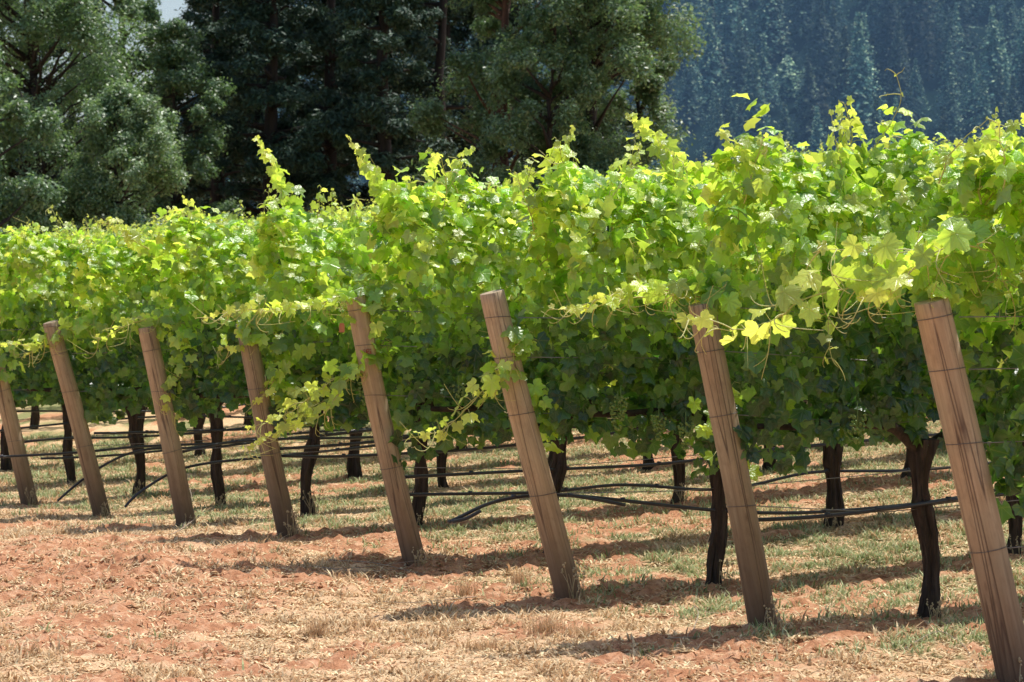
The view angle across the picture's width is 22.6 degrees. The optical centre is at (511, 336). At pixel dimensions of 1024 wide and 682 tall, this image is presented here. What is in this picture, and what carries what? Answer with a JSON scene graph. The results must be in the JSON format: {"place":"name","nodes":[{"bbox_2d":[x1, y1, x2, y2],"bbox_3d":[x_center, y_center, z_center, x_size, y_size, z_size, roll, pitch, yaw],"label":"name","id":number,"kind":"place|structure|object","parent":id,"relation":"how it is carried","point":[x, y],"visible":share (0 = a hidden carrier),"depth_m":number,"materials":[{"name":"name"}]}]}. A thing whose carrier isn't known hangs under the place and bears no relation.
{"place":"outdoors","nodes":[
{"label":"outdoors","id":0,"kind":"place"},
{"bbox_2d":[3,0,205,122],"label":"sky","id":1,"kind":"structure","parent":0,"point":[168,6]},
{"bbox_2d":[0,367,1023,681],"bbox_3d":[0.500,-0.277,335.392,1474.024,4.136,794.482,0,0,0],"label":"ground","id":2,"kind":"structure","parent":0,"point":[136,621],"depth_m":16.05,"materials":[{"name":"soil"}]},
{"bbox_2d":[0,367,37,505],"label":"end post","id":3,"kind":"object","parent":2,"relation":"on","point":[16,444],"visible":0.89,"depth_m":24.78,"materials":[{"name":"brown wood"}]},
{"bbox_2d":[24,419,328,440],"bbox_3d":[5.469,-0.101,30.403,23.291,2.225,0.005,0,0,-28],"label":"trellis wire","id":4,"kind":"object","parent":3,"relation":"attached to","point":[117,434],"visible":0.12,"depth_m":25.30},
{"bbox_2d":[24,416,327,442],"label":"drip hose","id":5,"kind":"object","parent":4,"relation":"attached to","point":[107,437],"visible":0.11,"depth_m":25.29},
{"bbox_2d":[0,20,74,235],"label":"broadleaf tree","id":6,"kind":"object","parent":2,"relation":"on","point":[40,198],"visible":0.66,"depth_m":77.73,"materials":[{"name":"green plant"}]},
{"bbox_2d":[0,236,78,470],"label":"grapevine","id":7,"kind":"object","parent":2,"relation":"on","point":[5,464],"visible":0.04,"depth_m":29.10,"materials":[{"name":"green plant"}]},
{"bbox_2d":[0,221,141,483],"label":"grapevine","id":8,"kind":"object","parent":2,"relation":"on","point":[24,395],"visible":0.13,"depth_m":27.06,"materials":[{"name":"green plant"}]},
{"bbox_2d":[43,320,110,516],"bbox_3d":[-3.882,0.804,22.938,0.654,1.912,0.175,0,0,-28],"label":"end post","id":9,"kind":"object","parent":2,"relation":"on","point":[84,444],"visible":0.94,"depth_m":22.88,"materials":[{"name":"brown wood"}]},
{"bbox_2d":[0,431,370,457],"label":"drip hose","id":10,"kind":"object","parent":9,"relation":"attached to","point":[97,450],"visible":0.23,"depth_m":23.13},
{"bbox_2d":[94,420,369,433],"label":"drip hose","id":11,"kind":"object","parent":9,"relation":"attached to","point":[203,430],"visible":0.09,"depth_m":23.36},
{"bbox_2d":[0,0,155,233],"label":"broadleaf tree","id":12,"kind":"object","parent":2,"relation":"on","point":[38,20],"visible":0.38,"depth_m":83.59,"materials":[{"name":"green plant"}]},
{"bbox_2d":[29,0,126,220],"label":"tree","id":13,"kind":"object","parent":2,"relation":"on","point":[61,50],"visible":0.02,"depth_m":107.14,"materials":[{"name":"green plant"}]},
{"bbox_2d":[49,0,174,226],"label":"broadleaf tree","id":14,"kind":"object","parent":2,"relation":"on","point":[148,15],"visible":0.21,"depth_m":91.13,"materials":[{"name":"green plant"}]},
{"bbox_2d":[50,75,192,236],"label":"broadleaf tree","id":15,"kind":"object","parent":2,"relation":"on","point":[122,117],"visible":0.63,"depth_m":79.43,"materials":[{"name":"green plant"}]},
{"bbox_2d":[0,205,253,494],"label":"grapevine","id":16,"kind":"object","parent":2,"relation":"on","point":[28,260],"visible":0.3,"depth_m":24.89,"materials":[{"name":"green plant"}]},
{"bbox_2d":[41,427,368,459],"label":"drip hose","id":17,"kind":"object","parent":16,"relation":"attached to","point":[110,455],"visible":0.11,"depth_m":25.40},
{"bbox_2d":[0,210,316,505],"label":"grapevine","id":18,"kind":"object","parent":2,"relation":"on","point":[113,262],"visible":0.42,"depth_m":23.00,"materials":[{"name":"green plant"}]},
{"bbox_2d":[57,429,371,501],"bbox_3d":[1.170,0.869,25.641,11.869,1.210,0.113,0,0,-28],"label":"drip hose","id":19,"kind":"object","parent":18,"relation":"attached to","point":[147,449],"visible":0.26,"depth_m":23.29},
{"bbox_2d":[138,326,195,526],"bbox_3d":[-2.825,0.810,21.099,0.530,1.817,0.174,0,0,-28],"label":"end post","id":20,"kind":"object","parent":2,"relation":"on","point":[172,453],"visible":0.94,"depth_m":21.03,"materials":[{"name":"brown wood"}]},
{"bbox_2d":[124,426,575,507],"bbox_3d":[2.116,0.826,23.756,12.000,1.148,0.112,0,0,-28],"label":"drip hose","id":21,"kind":"object","parent":20,"relation":"attached to","point":[208,463],"visible":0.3,"depth_m":21.39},
{"bbox_2d":[182,401,806,450],"bbox_3d":[7.481,-0.168,26.689,23.291,2.222,0.005,0,0,-28],"label":"trellis wire","id":22,"kind":"object","parent":20,"relation":"attached to","point":[289,443],"visible":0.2,"depth_m":21.58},
{"bbox_2d":[182,400,807,452],"bbox_3d":[2.536,0.569,23.992,11.956,0.813,0.134,0,0,-28],"label":"drip hose","id":23,"kind":"object","parent":22,"relation":"attached to","point":[287,438],"visible":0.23,"depth_m":21.60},
{"bbox_2d":[130,17,246,224],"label":"broadleaf tree","id":24,"kind":"object","parent":2,"relation":"on","point":[177,75],"visible":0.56,"depth_m":89.53,"materials":[{"name":"green plant"}]},
{"bbox_2d":[167,0,264,197],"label":"tree","id":25,"kind":"object","parent":2,"relation":"on","point":[203,12],"visible":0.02,"depth_m":109.80,"materials":[{"name":"green plant"}]},
{"bbox_2d":[158,0,284,216],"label":"pine tree","id":26,"kind":"object","parent":2,"relation":"on","point":[213,45],"visible":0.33,"depth_m":95.10,"materials":[{"name":"green plant"}]},
{"bbox_2d":[68,180,452,516],"bbox_3d":[-2.081,0.102,21.653,3.414,2.997,1.142,0,0,-28],"label":"grapevine","id":27,"kind":"object","parent":2,"relation":"on","point":[204,247],"visible":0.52,"depth_m":21.15,"materials":[{"name":"green plant"}]},
{"bbox_2d":[236,324,297,537],"bbox_3d":[-1.825,0.770,19.249,0.539,1.777,0.162,0,0,-31],"label":"end post","id":28,"kind":"object","parent":2,"relation":"on","point":[276,482],"visible":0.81,"depth_m":19.19,"materials":[{"name":"brown wood"}]},
{"bbox_2d":[281,431,613,453],"bbox_3d":[8.487,-0.220,24.832,23.291,2.204,0.005,0,0,-28],"label":"trellis wire","id":29,"kind":"object","parent":28,"relation":"attached to","point":[370,449],"visible":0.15,"depth_m":19.54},
{"bbox_2d":[280,419,678,449],"bbox_3d":[3.101,0.469,21.874,11.022,0.768,0.046,0,0,-28],"label":"drip hose","id":30,"kind":"object","parent":29,"relation":"attached to","point":[329,445],"visible":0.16,"depth_m":19.45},
{"bbox_2d":[281,427,694,457],"bbox_3d":[3.035,0.589,21.853,10.796,0.669,0.141,0,0,-28],"label":"drip hose","id":31,"kind":"object","parent":29,"relation":"attached to","point":[402,453],"visible":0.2,"depth_m":19.63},
{"bbox_2d":[184,0,358,219],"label":"tree","id":32,"kind":"object","parent":2,"relation":"on","point":[238,101],"visible":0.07,"depth_m":105.08,"materials":[{"name":"green plant"}]},
{"bbox_2d":[205,0,357,213],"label":"pine tree","id":33,"kind":"object","parent":2,"relation":"on","point":[283,145],"visible":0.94,"depth_m":92.31,"materials":[{"name":"green plant"}]},
{"bbox_2d":[239,212,388,477],"bbox_3d":[-1.585,0.099,26.556,2.732,2.865,0.972,0,0,-28],"label":"grapevine","id":34,"kind":"object","parent":2,"relation":"on","point":[353,466],"visible":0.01,"depth_m":26.48,"materials":[{"name":"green plant"}]},
{"bbox_2d":[259,0,398,214],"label":"pine tree","id":35,"kind":"object","parent":2,"relation":"on","point":[321,35],"visible":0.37,"depth_m":95.23,"materials":[{"name":"green plant"}]},
{"bbox_2d":[260,0,413,211],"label":"tree","id":36,"kind":"object","parent":2,"relation":"on","point":[318,88],"visible":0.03,"depth_m":107.67,"materials":[{"name":"green plant"}]},
{"bbox_2d":[310,0,461,202],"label":"pine tree","id":37,"kind":"object","parent":2,"relation":"on","point":[378,75],"visible":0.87,"depth_m":91.53,"materials":[{"name":"green plant"}]},
{"bbox_2d":[346,295,425,565],"bbox_3d":[-0.843,0.693,17.380,0.613,1.952,0.171,0,0,-28],"label":"end post","id":38,"kind":"object","parent":2,"relation":"on","point":[399,498],"visible":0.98,"depth_m":17.32,"materials":[{"name":"brown wood"}]},
{"bbox_2d":[403,443,821,468],"bbox_3d":[9.493,-0.169,22.975,23.291,2.184,0.005,0,0,-28],"label":"trellis wire","id":39,"kind":"object","parent":38,"relation":"attached to","point":[549,466],"visible":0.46,"depth_m":18.05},
{"bbox_2d":[405,433,937,478],"bbox_3d":[3.020,0.716,19.446,8.476,0.516,0.139,0,0,-28],"label":"drip hose","id":40,"kind":"object","parent":39,"relation":"attached to","point":[659,463],"visible":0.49,"depth_m":18.07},
{"bbox_2d":[319,0,459,210],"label":"tree","id":41,"kind":"object","parent":2,"relation":"on","point":[400,51],"visible":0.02,"depth_m":109.41,"materials":[{"name":"green plant"}]},
{"bbox_2d":[212,135,567,526],"bbox_3d":[-0.866,0.006,19.797,3.155,3.090,0.962,0,0,-28],"label":"grapevine","id":42,"kind":"object","parent":2,"relation":"on","point":[297,262],"visible":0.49,"depth_m":19.30,"materials":[{"name":"green plant"}]},
{"bbox_2d":[316,202,506,487],"bbox_3d":[-0.631,0.034,24.691,2.693,2.988,0.868,0,0,-28],"label":"grapevine","id":43,"kind":"object","parent":2,"relation":"on","point":[441,459],"visible":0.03,"depth_m":24.65,"materials":[{"name":"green plant"}]},
{"bbox_2d":[363,0,496,208],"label":"pine tree","id":44,"kind":"object","parent":2,"relation":"on","point":[430,40],"visible":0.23,"depth_m":96.77,"materials":[{"name":"green plant"}]},
{"bbox_2d":[188,135,708,552],"bbox_3d":[-0.270,0.106,17.714,3.938,2.996,1.000,0,0,-28],"label":"grapevine","id":45,"kind":"object","parent":2,"relation":"on","point":[420,214],"visible":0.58,"depth_m":17.47,"materials":[{"name":"green plant"}]},
{"bbox_2d":[362,0,541,187],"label":"tree","id":46,"kind":"object","parent":2,"relation":"on","point":[457,35],"visible":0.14,"depth_m":105.35,"materials":[{"name":"green plant"}]},
{"bbox_2d":[404,0,616,198],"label":"broadleaf tree","id":47,"kind":"object","parent":2,"relation":"on","point":[431,120],"visible":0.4,"depth_m":87.76,"materials":[{"name":"green plant"}]},
{"bbox_2d":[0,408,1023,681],"bbox_3d":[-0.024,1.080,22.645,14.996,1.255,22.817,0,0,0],"label":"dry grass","id":48,"kind":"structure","parent":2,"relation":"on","point":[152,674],"depth_m":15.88,"materials":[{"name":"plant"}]},
{"bbox_2d":[0,418,1023,678],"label":"green grass","id":49,"kind":"structure","parent":2,"relation":"on","point":[862,560],"depth_m":19.68,"materials":[{"name":"plant"}]},
{"bbox_2d":[447,0,578,186],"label":"tree","id":50,"kind":"object","parent":2,"relation":"on","point":[515,9],"visible":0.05,"depth_m":107.49,"materials":[{"name":"green plant"}]},
{"bbox_2d":[480,289,582,599],"bbox_3d":[0.136,0.725,15.500,0.718,2.023,0.184,0,0,-28],"label":"end post","id":51,"kind":"object","parent":2,"relation":"on","point":[542,491],"visible":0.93,"depth_m":15.43,"materials":[{"name":"brown wood"}]},
{"bbox_2d":[556,462,989,493],"bbox_3d":[10.498,-0.126,21.118,23.291,2.185,0.005,0,0,-28],"label":"trellis wire","id":52,"kind":"object","parent":51,"relation":"attached to","point":[752,485],"visible":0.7,"depth_m":16.29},
{"bbox_2d":[447,489,995,523],"bbox_3d":[3.310,0.931,17.221,8.365,0.420,0.126,0,0,-27],"label":"drip hose","id":53,"kind":"object","parent":52,"relation":"attached to","point":[515,496],"visible":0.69,"depth_m":15.96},
{"bbox_2d":[475,2,617,194],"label":"broadleaf tree","id":54,"kind":"object","parent":2,"relation":"on","point":[578,79],"visible":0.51,"depth_m":83.05,"materials":[{"name":"green plant"}]},
{"bbox_2d":[516,615,577,636],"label":"dry grass tuft","id":55,"kind":"object","parent":2,"relation":"on","point":[541,628],"visible":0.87,"depth_m":13.80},
{"bbox_2d":[541,0,644,169],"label":"tree","id":56,"kind":"object","parent":2,"relation":"on","point":[628,124],"visible":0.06,"depth_m":109.16,"materials":[{"name":"green plant"}]},
{"bbox_2d":[501,0,717,191],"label":"broadleaf tree","id":57,"kind":"object","parent":2,"relation":"on","point":[631,18],"visible":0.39,"depth_m":84.24,"materials":[{"name":"green plant"}]},
{"bbox_2d":[596,29,681,169],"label":"broadleaf tree","id":58,"kind":"object","parent":2,"relation":"on","point":[650,97],"visible":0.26,"depth_m":87.92,"materials":[{"name":"green plant"}]},
{"bbox_2d":[522,185,770,503],"bbox_3d":[1.313,0.031,20.972,2.682,2.799,0.960,0,0,-28],"label":"grapevine","id":59,"kind":"object","parent":2,"relation":"on","point":[678,473],"visible":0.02,"depth_m":20.92,"materials":[{"name":"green plant"}]},
{"bbox_2d":[399,112,903,586],"bbox_3d":[0.945,0.101,15.931,3.626,3.048,0.914,0,0,-28],"label":"grapevine","id":60,"kind":"object","parent":2,"relation":"on","point":[671,216],"visible":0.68,"depth_m":15.70,"materials":[{"name":"green plant"}]},
{"bbox_2d":[688,302,776,626],"bbox_3d":[1.192,0.744,13.672,0.575,1.874,0.162,0,0,-32],"label":"end post","id":61,"kind":"object","parent":2,"relation":"on","point":[743,519],"visible":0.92,"depth_m":13.61,"materials":[{"name":"brown wood"}]},
{"bbox_2d":[756,500,1018,512],"bbox_3d":[11.504,-0.121,19.260,23.291,2.185,0.005,0,0,-28],"label":"trellis wire","id":62,"kind":"object","parent":61,"relation":"attached to","point":[858,510],"visible":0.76,"depth_m":14.02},
{"bbox_2d":[758,496,1000,521],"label":"drip hose","id":63,"kind":"object","parent":62,"relation":"attached to","point":[805,517],"visible":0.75,"depth_m":13.96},
{"bbox_2d":[875,493,1018,511],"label":"drip hose","id":64,"kind":"object","parent":62,"relation":"attached to","point":[924,503],"visible":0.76,"depth_m":14.19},
{"bbox_2d":[541,67,1023,618],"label":"grapevine","id":65,"kind":"object","parent":2,"relation":"on","point":[839,195],"visible":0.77,"depth_m":13.87,"materials":[{"name":"green plant"}]},
{"bbox_2d":[662,131,982,527],"bbox_3d":[2.390,-0.035,19.114,2.814,3.044,1.025,0,0,-28],"label":"grapevine","id":66,"kind":"object","parent":2,"relation":"on","point":[832,460],"visible":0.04,"depth_m":19.11,"materials":[{"name":"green plant"}]},
{"bbox_2d":[409,461,989,495],"bbox_3d":[2.823,0.913,19.370,8.054,0.420,0.112,0,0,-28],"label":"drip hose","id":67,"kind":"object","parent":66,"relation":"attached to","point":[566,489],"visible":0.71,"depth_m":18.37,"materials":[{"name":"plastic"}]},
{"bbox_2d":[672,113,1023,524],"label":"grapevine","id":68,"kind":"object","parent":2,"relation":"on","point":[993,170],"visible":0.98,"depth_m":11.76,"materials":[{"name":"green plant"}]},
{"bbox_2d":[842,134,1022,554],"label":"grapevine","id":69,"kind":"object","parent":2,"relation":"on","point":[1015,527],"visible":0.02,"depth_m":17.02,"materials":[{"name":"green plant"}]},
{"bbox_2d":[914,296,1023,681],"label":"end post","id":70,"kind":"object","parent":2,"relation":"on","point":[996,587],"visible":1,"depth_m":11.72,"materials":[{"name":"brown wood"}]},
{"bbox_2d":[16,0,1023,231],"bbox_3d":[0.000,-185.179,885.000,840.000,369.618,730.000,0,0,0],"label":"hill","id":71,"kind":"structure","parent":0,"point":[930,92],"depth_m":681.29,"materials":[{"name":"plant"}]},
{"bbox_2d":[139,0,1022,222],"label":"forest","id":72,"kind":"object","parent":71,"relation":"on","point":[363,180],"visible":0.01,"depth_m":649.70,"materials":[{"name":"plant"}]},
{"bbox_2d":[672,55,706,126],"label":"fir tree","id":73,"kind":"object","parent":71,"relation":"on","point":[687,103],"visible":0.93,"depth_m":643.17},
{"bbox_2d":[672,42,709,118],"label":"fir tree","id":74,"kind":"object","parent":71,"relation":"on","point":[693,70],"visible":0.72,"depth_m":648.14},
{"bbox_2d":[674,0,719,66],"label":"fir tree","id":75,"kind":"object","parent":71,"relation":"on","point":[697,10],"visible":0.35,"depth_m":685.26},
{"bbox_2d":[694,91,724,160],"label":"fir tree","id":76,"kind":"object","parent":71,"relation":"on","point":[712,109],"visible":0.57,"depth_m":627.01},
{"bbox_2d":[692,6,731,107],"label":"fir tree","id":77,"kind":"object","parent":71,"relation":"on","point":[706,95],"visible":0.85,"depth_m":658.70,"materials":[{"name":"plant"}]},
{"bbox_2d":[694,0,730,82],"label":"fir tree","id":78,"kind":"object","parent":71,"relation":"on","point":[714,24],"visible":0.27,"depth_m":678.25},
{"bbox_2d":[701,97,724,166],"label":"fir tree","id":79,"kind":"object","parent":71,"relation":"on","point":[718,117],"visible":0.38,"depth_m":604.84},
{"bbox_2d":[694,0,750,64],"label":"fir tree","id":80,"kind":"object","parent":71,"relation":"on","point":[724,10],"visible":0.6,"depth_m":687.25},
{"bbox_2d":[719,91,744,157],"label":"fir tree","id":81,"kind":"object","parent":71,"relation":"on","point":[733,116],"visible":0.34,"depth_m":612.55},
{"bbox_2d":[714,13,757,109],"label":"fir tree","id":82,"kind":"object","parent":71,"relation":"on","point":[735,51],"visible":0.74,"depth_m":654.17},
{"bbox_2d":[730,44,781,150],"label":"fir tree","id":83,"kind":"object","parent":71,"relation":"on","point":[754,87],"visible":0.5,"depth_m":615.18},
{"bbox_2d":[750,33,782,110],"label":"fir tree","id":84,"kind":"object","parent":71,"relation":"on","point":[764,71],"visible":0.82,"depth_m":654.18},
{"bbox_2d":[747,0,796,58],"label":"fir tree","id":85,"kind":"object","parent":71,"relation":"on","point":[766,30],"visible":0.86,"depth_m":689.84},
{"bbox_2d":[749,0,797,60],"bbox_3d":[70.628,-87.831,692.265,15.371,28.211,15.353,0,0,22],"label":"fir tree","id":86,"kind":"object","parent":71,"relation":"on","point":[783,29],"visible":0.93,"depth_m":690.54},
{"bbox_2d":[774,55,799,97],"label":"tree","id":87,"kind":"object","parent":71,"relation":"on","point":[787,83],"visible":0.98,"depth_m":664.72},
{"bbox_2d":[777,101,799,152],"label":"fir tree","id":88,"kind":"object","parent":71,"relation":"on","point":[786,125],"visible":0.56,"depth_m":616.71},
{"bbox_2d":[777,0,830,38],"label":"fir tree","id":89,"kind":"object","parent":71,"relation":"on","point":[803,18],"visible":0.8,"depth_m":699.16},
{"bbox_2d":[790,54,829,143],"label":"fir tree","id":90,"kind":"object","parent":71,"relation":"on","point":[805,112],"visible":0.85,"depth_m":636.82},
{"bbox_2d":[804,106,826,153],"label":"fir tree","id":91,"kind":"object","parent":71,"relation":"on","point":[815,137],"visible":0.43,"depth_m":607.08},
{"bbox_2d":[794,0,839,90],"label":"fir tree","id":92,"kind":"object","parent":71,"relation":"on","point":[818,52],"visible":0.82,"depth_m":670.49,"materials":[{"name":"plant"}]},
{"bbox_2d":[812,86,831,129],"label":"fir tree","id":93,"kind":"object","parent":71,"relation":"on","point":[821,96],"visible":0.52,"depth_m":647.33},
{"bbox_2d":[813,0,854,87],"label":"fir tree","id":94,"kind":"object","parent":71,"relation":"on","point":[833,22],"visible":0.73,"depth_m":673.79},
{"bbox_2d":[818,23,871,150],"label":"fir tree","id":95,"kind":"object","parent":71,"relation":"on","point":[842,69],"visible":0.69,"depth_m":630.65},
{"bbox_2d":[824,10,893,150],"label":"fir tree","id":96,"kind":"object","parent":71,"relation":"on","point":[862,113],"visible":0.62,"depth_m":626.96,"materials":[{"name":"plant"}]},
{"bbox_2d":[846,10,885,119],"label":"fir tree","id":97,"kind":"object","parent":71,"relation":"on","point":[864,22],"visible":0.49,"depth_m":656.40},
{"bbox_2d":[865,94,886,149],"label":"fir tree","id":98,"kind":"object","parent":71,"relation":"on","point":[877,119],"visible":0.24,"depth_m":588.89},
{"bbox_2d":[864,0,918,74],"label":"fir tree","id":99,"kind":"object","parent":71,"relation":"on","point":[888,33],"visible":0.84,"depth_m":679.32,"materials":[{"name":"plant"}]},
{"bbox_2d":[870,21,930,135],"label":"fir tree","id":100,"kind":"object","parent":71,"relation":"on","point":[898,51],"visible":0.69,"depth_m":640.80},
{"bbox_2d":[904,57,929,118],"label":"fir tree","id":101,"kind":"object","parent":71,"relation":"on","point":[916,84],"visible":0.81,"depth_m":658.02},
{"bbox_2d":[903,0,947,42],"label":"fir tree","id":102,"kind":"object","parent":71,"relation":"on","point":[937,5],"visible":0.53,"depth_m":696.42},
{"bbox_2d":[932,8,966,83],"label":"fir tree","id":103,"kind":"object","parent":71,"relation":"on","point":[950,26],"visible":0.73,"depth_m":676.31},
{"bbox_2d":[933,75,966,147],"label":"fir tree","id":104,"kind":"object","parent":71,"relation":"on","point":[952,118],"visible":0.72,"depth_m":632.03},
{"bbox_2d":[928,38,973,128],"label":"fir tree","id":105,"kind":"object","parent":71,"relation":"on","point":[949,51],"visible":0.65,"depth_m":648.34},
{"bbox_2d":[931,0,982,52],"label":"fir tree","id":106,"kind":"object","parent":71,"relation":"on","point":[962,5],"visible":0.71,"depth_m":690.63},
{"bbox_2d":[958,52,980,112],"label":"fir tree","id":107,"kind":"object","parent":71,"relation":"on","point":[971,70],"visible":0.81,"depth_m":658.15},
{"bbox_2d":[968,78,995,140],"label":"fir tree","id":108,"kind":"object","parent":71,"relation":"on","point":[985,107],"visible":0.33,"depth_m":607.89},
{"bbox_2d":[959,4,1015,131],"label":"fir tree","id":109,"kind":"object","parent":71,"relation":"on","point":[988,65],"visible":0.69,"depth_m":646.52,"materials":[{"name":"plant"}]},
{"bbox_2d":[987,63,1010,129],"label":"fir tree","id":110,"kind":"object","parent":71,"relation":"on","point":[999,87],"visible":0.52,"depth_m":635.21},
{"bbox_2d":[995,0,1022,55],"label":"fir tree","id":111,"kind":"object","parent":71,"relation":"on","point":[1008,25],"visible":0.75,"depth_m":688.90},
{"bbox_2d":[1001,74,1023,140],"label":"fir tree","id":112,"kind":"object","parent":71,"relation":"on","point":[1013,104],"visible":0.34,"depth_m":615.49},
{"bbox_2d":[1009,53,1023,137],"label":"fir tree","id":113,"kind":"object","parent":71,"relation":"on","point":[1021,83],"visible":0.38,"depth_m":634.89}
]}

